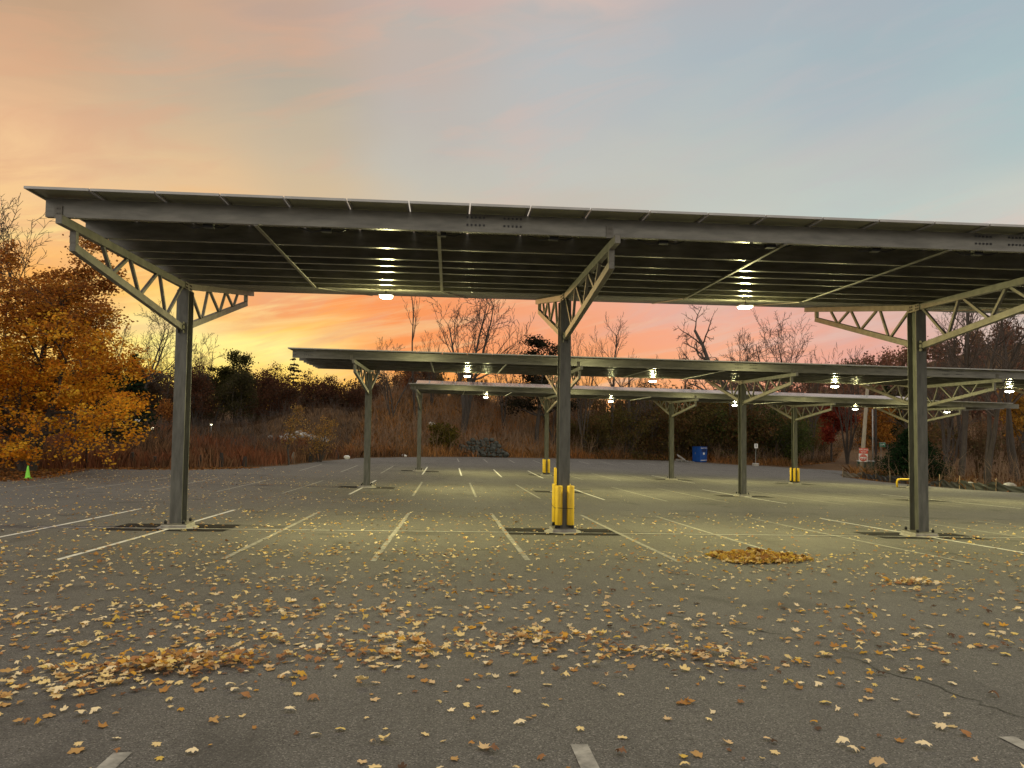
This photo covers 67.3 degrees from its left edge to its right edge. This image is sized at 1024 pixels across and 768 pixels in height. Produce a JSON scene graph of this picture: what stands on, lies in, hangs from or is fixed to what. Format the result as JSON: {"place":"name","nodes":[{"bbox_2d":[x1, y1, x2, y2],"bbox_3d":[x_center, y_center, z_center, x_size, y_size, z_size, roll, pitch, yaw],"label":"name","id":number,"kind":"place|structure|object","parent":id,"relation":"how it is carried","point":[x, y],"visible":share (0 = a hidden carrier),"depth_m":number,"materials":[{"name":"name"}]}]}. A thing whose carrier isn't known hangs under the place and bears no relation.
{"place":"outdoors","nodes":[
{"label":"outdoors","id":0,"kind":"place"},
{"bbox_2d":[0,457,1023,767],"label":"parking lot","id":1,"kind":"structure","parent":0,"point":[698,497],"depth_m":8.73,"materials":[{"name":"asphalt"}]},
{"bbox_2d":[0,468,1023,767],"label":"fallen leaves","id":2,"kind":"object","parent":1,"relation":"on","point":[180,658],"depth_m":8.15,"materials":[{"name":"plant"}]},
{"bbox_2d":[24,186,1023,536],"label":"solar canopy","id":3,"kind":"object","parent":1,"relation":"on","point":[188,244],"visible":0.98,"depth_m":15.35,"materials":[{"name":"metal"}]},
{"bbox_2d":[555,485,562,527],"bbox_3d":[1.125,2.951,18.500,0.176,1.005,0.176,1,-3,-5],"label":"column guard","id":4,"kind":"object","parent":3,"relation":"on","point":[558,503],"visible":1,"depth_m":18.43,"materials":[{"name":"yellow plastic"}]},
{"bbox_2d":[567,485,573,527],"bbox_3d":[1.410,2.956,18.523,0.176,1.005,0.176,1,-3,-5],"label":"column guard","id":5,"kind":"object","parent":3,"relation":"on","point":[570,504],"visible":1,"depth_m":18.45,"materials":[{"name":"yellow plastic"}]},
{"bbox_2d":[288,347,1023,496],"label":"solar canopy","id":6,"kind":"object","parent":1,"relation":"on","point":[741,373],"visible":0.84,"depth_m":33.10,"materials":[{"name":"metal"}]},
{"bbox_2d":[409,380,1018,487],"bbox_3d":[13.288,3.671,55.871,40.748,7.909,12.780,1,-3,-5],"label":"solar canopy","id":7,"kind":"object","parent":1,"relation":"on","point":[419,388],"visible":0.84,"depth_m":52.84,"materials":[{"name":"metal"}]},
{"bbox_2d":[704,547,813,563],"bbox_3d":[4.638,3.135,14.231,1.977,0.268,1.424,1,-3,-5],"label":"leaf pile","id":8,"kind":"object","parent":1,"relation":"on","point":[756,554],"visible":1,"depth_m":13.99,"materials":[{"name":"plant"}]},
{"bbox_2d":[881,576,943,584],"bbox_3d":[6.099,2.969,11.667,0.901,0.110,0.489,1,-3,-5],"label":"leaf pile","id":9,"kind":"object","parent":1,"relation":"on","point":[911,580],"visible":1,"depth_m":11.60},
{"bbox_2d":[0,343,1023,489],"bbox_3d":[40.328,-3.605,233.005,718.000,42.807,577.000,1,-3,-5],"label":"ground","id":10,"kind":"structure","parent":0,"point":[839,464],"depth_m":93.99,"materials":[{"name":"plant"}]},
{"bbox_2d":[0,193,54,427],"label":"bare tree","id":11,"kind":"object","parent":10,"relation":"on","point":[2,231],"visible":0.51,"depth_m":59.43,"materials":[{"name":"brown plant"}]},
{"bbox_2d":[0,234,166,475],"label":"maple tree","id":12,"kind":"object","parent":10,"relation":"on","point":[52,316],"visible":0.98,"depth_m":38.51,"materials":[{"name":"orange plant"}]},
{"bbox_2d":[81,371,151,443],"bbox_3d":[-30.277,1.791,57.612,4.935,6.360,6.086,1,-3,-5],"label":"spruce tree","id":13,"kind":"object","parent":10,"relation":"on","point":[106,432],"visible":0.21,"depth_m":57.56,"materials":[{"name":"green plant"}]},
{"bbox_2d":[0,463,262,481],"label":"leaf litter","id":14,"kind":"object","parent":10,"relation":"on","point":[39,472],"visible":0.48,"depth_m":40.67,"materials":[{"name":"plant"}]},
{"bbox_2d":[116,352,161,433],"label":"spruce tree","id":15,"kind":"object","parent":10,"relation":"on","point":[133,388],"visible":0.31,"depth_m":66.48,"materials":[{"name":"green plant"}]},
{"bbox_2d":[123,369,170,422],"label":"woodland tree","id":16,"kind":"object","parent":10,"relation":"on","point":[154,391],"visible":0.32,"depth_m":92.54,"materials":[{"name":"brown plant"}]},
{"bbox_2d":[127,366,173,422],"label":"woodland tree","id":17,"kind":"object","parent":10,"relation":"on","point":[150,409],"visible":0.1,"depth_m":102.53,"materials":[{"name":"brown plant"}]},
{"bbox_2d":[110,301,205,415],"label":"bare tree","id":18,"kind":"object","parent":10,"relation":"on","point":[161,339],"visible":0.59,"depth_m":91.89,"materials":[{"name":"brown plant"}]},
{"bbox_2d":[152,398,172,423],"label":"orange bush","id":19,"kind":"object","parent":10,"relation":"on","point":[167,408],"visible":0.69,"depth_m":91.14,"materials":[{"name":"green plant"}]},
{"bbox_2d":[145,342,215,408],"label":"bare tree","id":20,"kind":"object","parent":10,"relation":"on","point":[168,379],"visible":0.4,"depth_m":97.12,"materials":[{"name":"brown plant"}]},
{"bbox_2d":[165,359,216,426],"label":"woodland tree","id":21,"kind":"object","parent":10,"relation":"on","point":[200,384],"visible":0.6,"depth_m":92.79,"materials":[{"name":"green plant"}]},
{"bbox_2d":[2,391,386,453],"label":"field brush","id":22,"kind":"object","parent":10,"relation":"on","point":[243,429],"visible":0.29,"depth_m":81.70,"materials":[{"name":"plant"}]},
{"bbox_2d":[0,412,390,470],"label":"dry grass","id":23,"kind":"structure","parent":10,"relation":"on","point":[146,451],"depth_m":52.94,"materials":[{"name":"plant"}]},
{"bbox_2d":[168,332,229,425],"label":"bare tree","id":24,"kind":"object","parent":10,"relation":"on","point":[205,360],"visible":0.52,"depth_m":98.15,"materials":[{"name":"brown plant"}]},
{"bbox_2d":[173,368,224,422],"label":"woodland tree","id":25,"kind":"object","parent":10,"relation":"on","point":[214,402],"visible":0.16,"depth_m":104.98,"materials":[{"name":"brown plant"}]},
{"bbox_2d":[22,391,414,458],"bbox_3d":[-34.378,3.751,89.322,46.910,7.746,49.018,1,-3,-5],"label":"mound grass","id":26,"kind":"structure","parent":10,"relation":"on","point":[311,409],"depth_m":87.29,"materials":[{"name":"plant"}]},
{"bbox_2d":[0,367,448,424],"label":"distant woods","id":27,"kind":"object","parent":10,"relation":"on","point":[171,391],"visible":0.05,"depth_m":114.65,"materials":[{"name":"brown plant"}]},
{"bbox_2d":[201,348,258,424],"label":"green tree","id":28,"kind":"object","parent":10,"relation":"on","point":[235,358],"visible":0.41,"depth_m":97.39,"materials":[{"name":"green plant"}]},
{"bbox_2d":[195,364,266,422],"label":"woodland tree","id":29,"kind":"object","parent":10,"relation":"on","point":[255,387],"visible":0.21,"depth_m":103.32,"materials":[{"name":"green plant"}]},
{"bbox_2d":[209,367,263,424],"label":"woodland tree","id":30,"kind":"object","parent":10,"relation":"on","point":[244,384],"visible":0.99,"depth_m":94.24,"materials":[{"name":"green plant"}]},
{"bbox_2d":[253,361,290,415],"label":"woodland tree","id":31,"kind":"object","parent":10,"relation":"on","point":[268,376],"visible":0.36,"depth_m":106.78,"materials":[{"name":"green plant"}]},
{"bbox_2d":[247,373,303,417],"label":"woodland tree","id":32,"kind":"object","parent":10,"relation":"on","point":[288,390],"visible":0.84,"depth_m":101.14,"materials":[{"name":"brown plant"}]},
{"bbox_2d":[280,403,307,464],"bbox_3d":[-16.133,3.769,56.453,1.615,4.831,2.327,0,-3,22],"label":"sapling","id":33,"kind":"object","parent":10,"relation":"on","point":[299,409],"visible":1,"depth_m":56.39,"materials":[{"name":"brown plant"}]},
{"bbox_2d":[281,358,310,410],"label":"pine tree","id":34,"kind":"object","parent":10,"relation":"on","point":[292,369],"visible":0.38,"depth_m":117.65,"materials":[{"name":"green plant"}]},
{"bbox_2d":[293,370,343,408],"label":"woodland tree","id":35,"kind":"object","parent":10,"relation":"on","point":[310,390],"visible":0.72,"depth_m":113.89,"materials":[{"name":"brown plant"}]},
{"bbox_2d":[297,414,340,461],"bbox_3d":[-15.525,4.441,61.149,3.886,4.112,3.419,1,-3,-5],"label":"golden bush","id":36,"kind":"object","parent":10,"relation":"on","point":[320,435],"visible":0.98,"depth_m":61.20,"materials":[{"name":"brown plant"}]},
{"bbox_2d":[315,377,346,407],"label":"woodland tree","id":37,"kind":"object","parent":10,"relation":"on","point":[332,392],"visible":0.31,"depth_m":115.45,"materials":[{"name":"brown plant"}]},
{"bbox_2d":[338,378,364,409],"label":"woodland tree","id":38,"kind":"object","parent":10,"relation":"on","point":[345,388],"visible":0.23,"depth_m":119.28,"materials":[{"name":"brown plant"}]},
{"bbox_2d":[344,379,382,409],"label":"woodland tree","id":39,"kind":"object","parent":10,"relation":"on","point":[354,396],"visible":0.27,"depth_m":115.44,"materials":[{"name":"brown plant"}]},
{"bbox_2d":[356,382,384,409],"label":"woodland tree","id":40,"kind":"object","parent":10,"relation":"on","point":[363,394],"visible":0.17,"depth_m":110.39,"materials":[{"name":"brown plant"}]},
{"bbox_2d":[374,371,404,400],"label":"woodland tree","id":41,"kind":"object","parent":10,"relation":"on","point":[380,382],"visible":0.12,"depth_m":113.82,"materials":[{"name":"brown plant"}]},
{"bbox_2d":[360,337,427,417],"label":"bare tree","id":42,"kind":"object","parent":10,"relation":"on","point":[387,382],"visible":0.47,"depth_m":89.12,"materials":[{"name":"brown plant"}]},
{"bbox_2d":[396,371,421,394],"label":"tree","id":43,"kind":"object","parent":10,"relation":"on","point":[406,380],"visible":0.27,"depth_m":95.80,"materials":[{"name":"brown plant"}]},
{"bbox_2d":[401,296,419,418],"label":"bare tree","id":44,"kind":"object","parent":10,"relation":"on","point":[413,333],"visible":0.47,"depth_m":90.56,"materials":[{"name":"brown plant"}]},
{"bbox_2d":[419,328,445,405],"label":"bare tree","id":45,"kind":"object","parent":10,"relation":"on","point":[429,376],"visible":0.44,"depth_m":97.61,"materials":[{"name":"brown plant"}]},
{"bbox_2d":[425,422,464,449],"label":"olive bush","id":46,"kind":"object","parent":10,"relation":"on","point":[445,433],"visible":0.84,"depth_m":83.45,"materials":[{"name":"green plant"}]},
{"bbox_2d":[423,297,535,436],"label":"bare tree","id":47,"kind":"object","parent":10,"relation":"on","point":[466,404],"visible":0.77,"depth_m":91.08,"materials":[{"name":"brown plant"}]},
{"bbox_2d":[458,438,508,457],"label":"boulder wall","id":48,"kind":"structure","parent":10,"relation":"on","point":[494,446],"depth_m":84.62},
{"bbox_2d":[482,345,517,428],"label":"bare tree","id":49,"kind":"object","parent":10,"relation":"on","point":[503,403],"visible":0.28,"depth_m":97.62,"materials":[{"name":"brown plant"}]},
{"bbox_2d":[501,334,580,446],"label":"cedar tree","id":50,"kind":"object","parent":10,"relation":"on","point":[540,344],"visible":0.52,"depth_m":94.98,"materials":[{"name":"green plant"}]},
{"bbox_2d":[522,375,584,444],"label":"bare tree","id":51,"kind":"object","parent":10,"relation":"on","point":[554,415],"visible":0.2,"depth_m":97.47,"materials":[{"name":"brown plant"}]},
{"bbox_2d":[390,371,785,453],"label":"bank woods","id":52,"kind":"object","parent":10,"relation":"on","point":[441,378],"visible":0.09,"depth_m":105.33,"materials":[{"name":"brown plant"}]},
{"bbox_2d":[570,325,606,452],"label":"bare tree","id":53,"kind":"object","parent":10,"relation":"on","point":[580,411],"visible":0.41,"depth_m":95.92,"materials":[{"name":"brown plant"}]},
{"bbox_2d":[570,412,618,457],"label":"shrub","id":54,"kind":"object","parent":10,"relation":"on","point":[601,432],"visible":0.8,"depth_m":95.91,"materials":[{"name":"brown plant"}]},
{"bbox_2d":[570,411,622,453],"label":"shrub","id":55,"kind":"object","parent":10,"relation":"on","point":[601,445],"visible":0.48,"depth_m":97.04,"materials":[{"name":"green plant"}]},
{"bbox_2d":[583,399,641,442],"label":"shrub","id":56,"kind":"object","parent":10,"relation":"on","point":[615,405],"visible":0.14,"depth_m":106.51,"materials":[{"name":"brown plant"}]},
{"bbox_2d":[590,311,639,452],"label":"bare tree","id":57,"kind":"object","parent":10,"relation":"on","point":[612,384],"visible":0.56,"depth_m":97.76,"materials":[{"name":"brown plant"}]},
{"bbox_2d":[353,371,889,472],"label":"bank brush","id":58,"kind":"object","parent":10,"relation":"on","point":[484,425],"visible":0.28,"depth_m":93.31,"materials":[{"name":"plant"}]},
{"bbox_2d":[339,387,906,477],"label":"bank grass","id":59,"kind":"structure","parent":10,"relation":"on","point":[446,452],"depth_m":92.79,"materials":[{"name":"plant"}]},
{"bbox_2d":[592,404,663,459],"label":"shrub","id":60,"kind":"object","parent":10,"relation":"on","point":[625,435],"visible":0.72,"depth_m":97.55,"materials":[{"name":"green plant"}]},
{"bbox_2d":[617,377,649,452],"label":"bare tree","id":61,"kind":"object","parent":10,"relation":"on","point":[639,401],"visible":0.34,"depth_m":100.31,"materials":[{"name":"brown plant"}]},
{"bbox_2d":[625,378,676,458],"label":"bare tree","id":62,"kind":"object","parent":10,"relation":"on","point":[650,408],"visible":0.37,"depth_m":99.70,"materials":[{"name":"brown plant"}]},
{"bbox_2d":[625,381,689,452],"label":"shrub","id":63,"kind":"object","parent":10,"relation":"on","point":[651,405],"visible":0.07,"depth_m":104.40,"materials":[{"name":"brown plant"}]},
{"bbox_2d":[621,406,696,460],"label":"shrub","id":64,"kind":"object","parent":10,"relation":"on","point":[661,438],"visible":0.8,"depth_m":99.31,"materials":[{"name":"green plant"}]},
{"bbox_2d":[619,401,706,459],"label":"shrub","id":65,"kind":"object","parent":10,"relation":"on","point":[679,416],"visible":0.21,"depth_m":101.30,"materials":[{"name":"brown plant"}]},
{"bbox_2d":[636,414,699,456],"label":"shrub","id":66,"kind":"object","parent":10,"relation":"on","point":[689,423],"visible":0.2,"depth_m":100.84,"materials":[{"name":"brown plant"}]},
{"bbox_2d":[692,446,706,461],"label":"blue bin","id":67,"kind":"object","parent":10,"relation":"on","point":[699,453],"visible":0.96,"depth_m":99.06,"materials":[{"name":"paint"}]},
{"bbox_2d":[667,380,751,456],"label":"shrub","id":68,"kind":"object","parent":10,"relation":"on","point":[697,407],"visible":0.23,"depth_m":101.94,"materials":[{"name":"brown plant"}]},
{"bbox_2d":[656,305,763,454],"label":"bare tree","id":69,"kind":"object","parent":10,"relation":"on","point":[701,343],"visible":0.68,"depth_m":111.01,"materials":[{"name":"brown plant"}]},
{"bbox_2d":[675,403,750,459],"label":"shrub","id":70,"kind":"object","parent":10,"relation":"on","point":[700,431],"visible":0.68,"depth_m":100.14,"materials":[{"name":"green plant"}]},
{"bbox_2d":[680,355,768,455],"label":"bare tree","id":71,"kind":"object","parent":10,"relation":"on","point":[729,390],"visible":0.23,"depth_m":101.35,"materials":[{"name":"brown plant"}]},
{"bbox_2d":[705,404,779,464],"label":"shrub","id":72,"kind":"object","parent":10,"relation":"on","point":[752,419],"visible":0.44,"depth_m":100.30,"materials":[{"name":"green plant"}]},
{"bbox_2d":[700,402,784,461],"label":"shrub","id":73,"kind":"object","parent":10,"relation":"on","point":[722,417],"visible":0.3,"depth_m":100.21,"materials":[{"name":"green plant"}]},
{"bbox_2d":[714,403,798,459],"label":"shrub","id":74,"kind":"object","parent":10,"relation":"on","point":[734,428],"visible":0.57,"depth_m":100.01,"materials":[{"name":"green plant"}]},
{"bbox_2d":[710,335,811,412],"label":"bare tree","id":75,"kind":"object","parent":10,"relation":"on","point":[746,349],"visible":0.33,"depth_m":115.84,"materials":[{"name":"brown plant"}]},
{"bbox_2d":[736,389,790,448],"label":"shrub","id":76,"kind":"object","parent":10,"relation":"on","point":[771,411],"visible":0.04,"depth_m":107.86,"materials":[{"name":"plant"}]},
{"bbox_2d":[719,310,815,424],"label":"bare tree","id":77,"kind":"object","parent":10,"relation":"on","point":[777,342],"visible":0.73,"depth_m":114.32,"materials":[{"name":"brown plant"}]},
{"bbox_2d":[758,414,819,463],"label":"shrub","id":78,"kind":"object","parent":10,"relation":"on","point":[791,436],"visible":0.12,"depth_m":103.93,"materials":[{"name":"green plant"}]},
{"bbox_2d":[757,411,825,462],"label":"shrub","id":79,"kind":"object","parent":10,"relation":"on","point":[781,439],"visible":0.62,"depth_m":101.16,"materials":[{"name":"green plant"}]},
{"bbox_2d":[783,351,828,460],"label":"bare tree","id":80,"kind":"object","parent":10,"relation":"on","point":[810,419],"visible":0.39,"depth_m":118.61,"materials":[{"name":"brown plant"}]},
{"bbox_2d":[813,406,862,460],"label":"red tree","id":81,"kind":"object","parent":10,"relation":"on","point":[830,432],"visible":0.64,"depth_m":122.39,"materials":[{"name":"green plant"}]},
{"bbox_2d":[821,342,865,463],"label":"bare tree","id":82,"kind":"object","parent":10,"relation":"on","point":[846,450],"visible":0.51,"depth_m":117.17,"materials":[{"name":"brown plant"}]},
{"bbox_2d":[676,319,1023,432],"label":"hill woods","id":83,"kind":"object","parent":10,"relation":"on","point":[890,361],"visible":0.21,"depth_m":279.34,"materials":[{"name":"brown plant"}]},
{"bbox_2d":[859,384,868,470],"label":"utility pole","id":84,"kind":"object","parent":10,"relation":"on","point":[863,448],"visible":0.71,"depth_m":81.00,"materials":[{"name":"brown wood"}]},
{"bbox_2d":[874,408,876,467],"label":"dark pole","id":85,"kind":"object","parent":10,"relation":"on","point":[875,430],"visible":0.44,"depth_m":87.42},
{"bbox_2d":[854,408,901,452],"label":"orange tree","id":86,"kind":"object","parent":10,"relation":"on","point":[883,429],"visible":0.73,"depth_m":114.02,"materials":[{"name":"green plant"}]},
{"bbox_2d":[867,386,901,447],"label":"conifer","id":87,"kind":"object","parent":10,"relation":"on","point":[887,388],"visible":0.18,"depth_m":156.09,"materials":[{"name":"green plant"}]},
{"bbox_2d":[750,436,1023,491],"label":"roadside grass","id":88,"kind":"structure","parent":10,"relation":"on","point":[838,454],"depth_m":82.68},
{"bbox_2d":[764,427,1023,484],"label":"wood brush","id":89,"kind":"object","parent":10,"relation":"on","point":[995,469],"visible":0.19,"depth_m":75.01,"materials":[{"name":"plant"}]},
{"bbox_2d":[767,415,1023,477],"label":"roadside woods","id":90,"kind":"object","parent":10,"relation":"on","point":[981,433],"visible":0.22,"depth_m":95.86,"materials":[{"name":"brown plant"}]},
{"bbox_2d":[889,385,930,427],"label":"olive tree","id":91,"kind":"object","parent":10,"relation":"on","point":[904,389],"visible":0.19,"depth_m":155.50,"materials":[{"name":"green plant"}]},
{"bbox_2d":[878,363,943,430],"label":"bare tree","id":92,"kind":"object","parent":10,"relation":"on","point":[902,412],"visible":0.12,"depth_m":104.86,"materials":[{"name":"brown plant"}]},
{"bbox_2d":[870,428,958,481],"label":"evergreen bush","id":93,"kind":"object","parent":10,"relation":"on","point":[898,453],"visible":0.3,"depth_m":73.84,"materials":[{"name":"green plant"}]},
{"bbox_2d":[842,470,1023,492],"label":"silt fence","id":94,"kind":"object","parent":10,"relation":"on","point":[992,486],"visible":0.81,"depth_m":59.53,"materials":[{"name":"fabric"}]},
{"bbox_2d":[928,425,967,455],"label":"shrub","id":95,"kind":"object","parent":10,"relation":"on","point":[955,435],"visible":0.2,"depth_m":131.52,"materials":[{"name":"brown plant"}]},
{"bbox_2d":[928,312,985,452],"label":"bare tree","id":96,"kind":"object","parent":10,"relation":"on","point":[955,349],"visible":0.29,"depth_m":98.97,"materials":[{"name":"brown plant"}]},
{"bbox_2d":[927,346,991,472],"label":"bare tree","id":97,"kind":"object","parent":10,"relation":"on","point":[945,449],"visible":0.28,"depth_m":84.35,"materials":[{"name":"brown plant"}]},
{"bbox_2d":[927,351,999,472],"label":"bare tree","id":98,"kind":"object","parent":10,"relation":"on","point":[946,426],"visible":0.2,"depth_m":92.42,"materials":[{"name":"brown plant"}]},
{"bbox_2d":[937,312,992,477],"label":"bare tree","id":99,"kind":"object","parent":10,"relation":"on","point":[964,432],"visible":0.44,"depth_m":71.44,"materials":[{"name":"brown plant"}]},
{"bbox_2d":[926,312,1022,474],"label":"bare tree","id":100,"kind":"object","parent":10,"relation":"on","point":[961,364],"visible":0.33,"depth_m":75.23,"materials":[{"name":"brown plant"}]},
{"bbox_2d":[946,313,1023,481],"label":"bare tree","id":101,"kind":"object","parent":10,"relation":"on","point":[1011,437],"visible":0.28,"depth_m":72.23,"materials":[{"name":"brown plant"}]},
{"bbox_2d":[966,313,1023,483],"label":"bare tree","id":102,"kind":"object","parent":10,"relation":"on","point":[990,441],"visible":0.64,"depth_m":67.14,"materials":[{"name":"brown plant"}]},
{"bbox_2d":[972,315,1023,476],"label":"bare tree","id":103,"kind":"object","parent":10,"relation":"on","point":[1008,445],"visible":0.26,"depth_m":79.82,"materials":[{"name":"brown plant"}]},
{"bbox_2d":[996,389,1023,454],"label":"yellow tree","id":104,"kind":"object","parent":10,"relation":"on","point":[1019,414],"visible":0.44,"depth_m":90.17,"materials":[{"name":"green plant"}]},
{"bbox_2d":[0,0,1023,415],"label":"sky","id":105,"kind":"structure","parent":0,"point":[865,109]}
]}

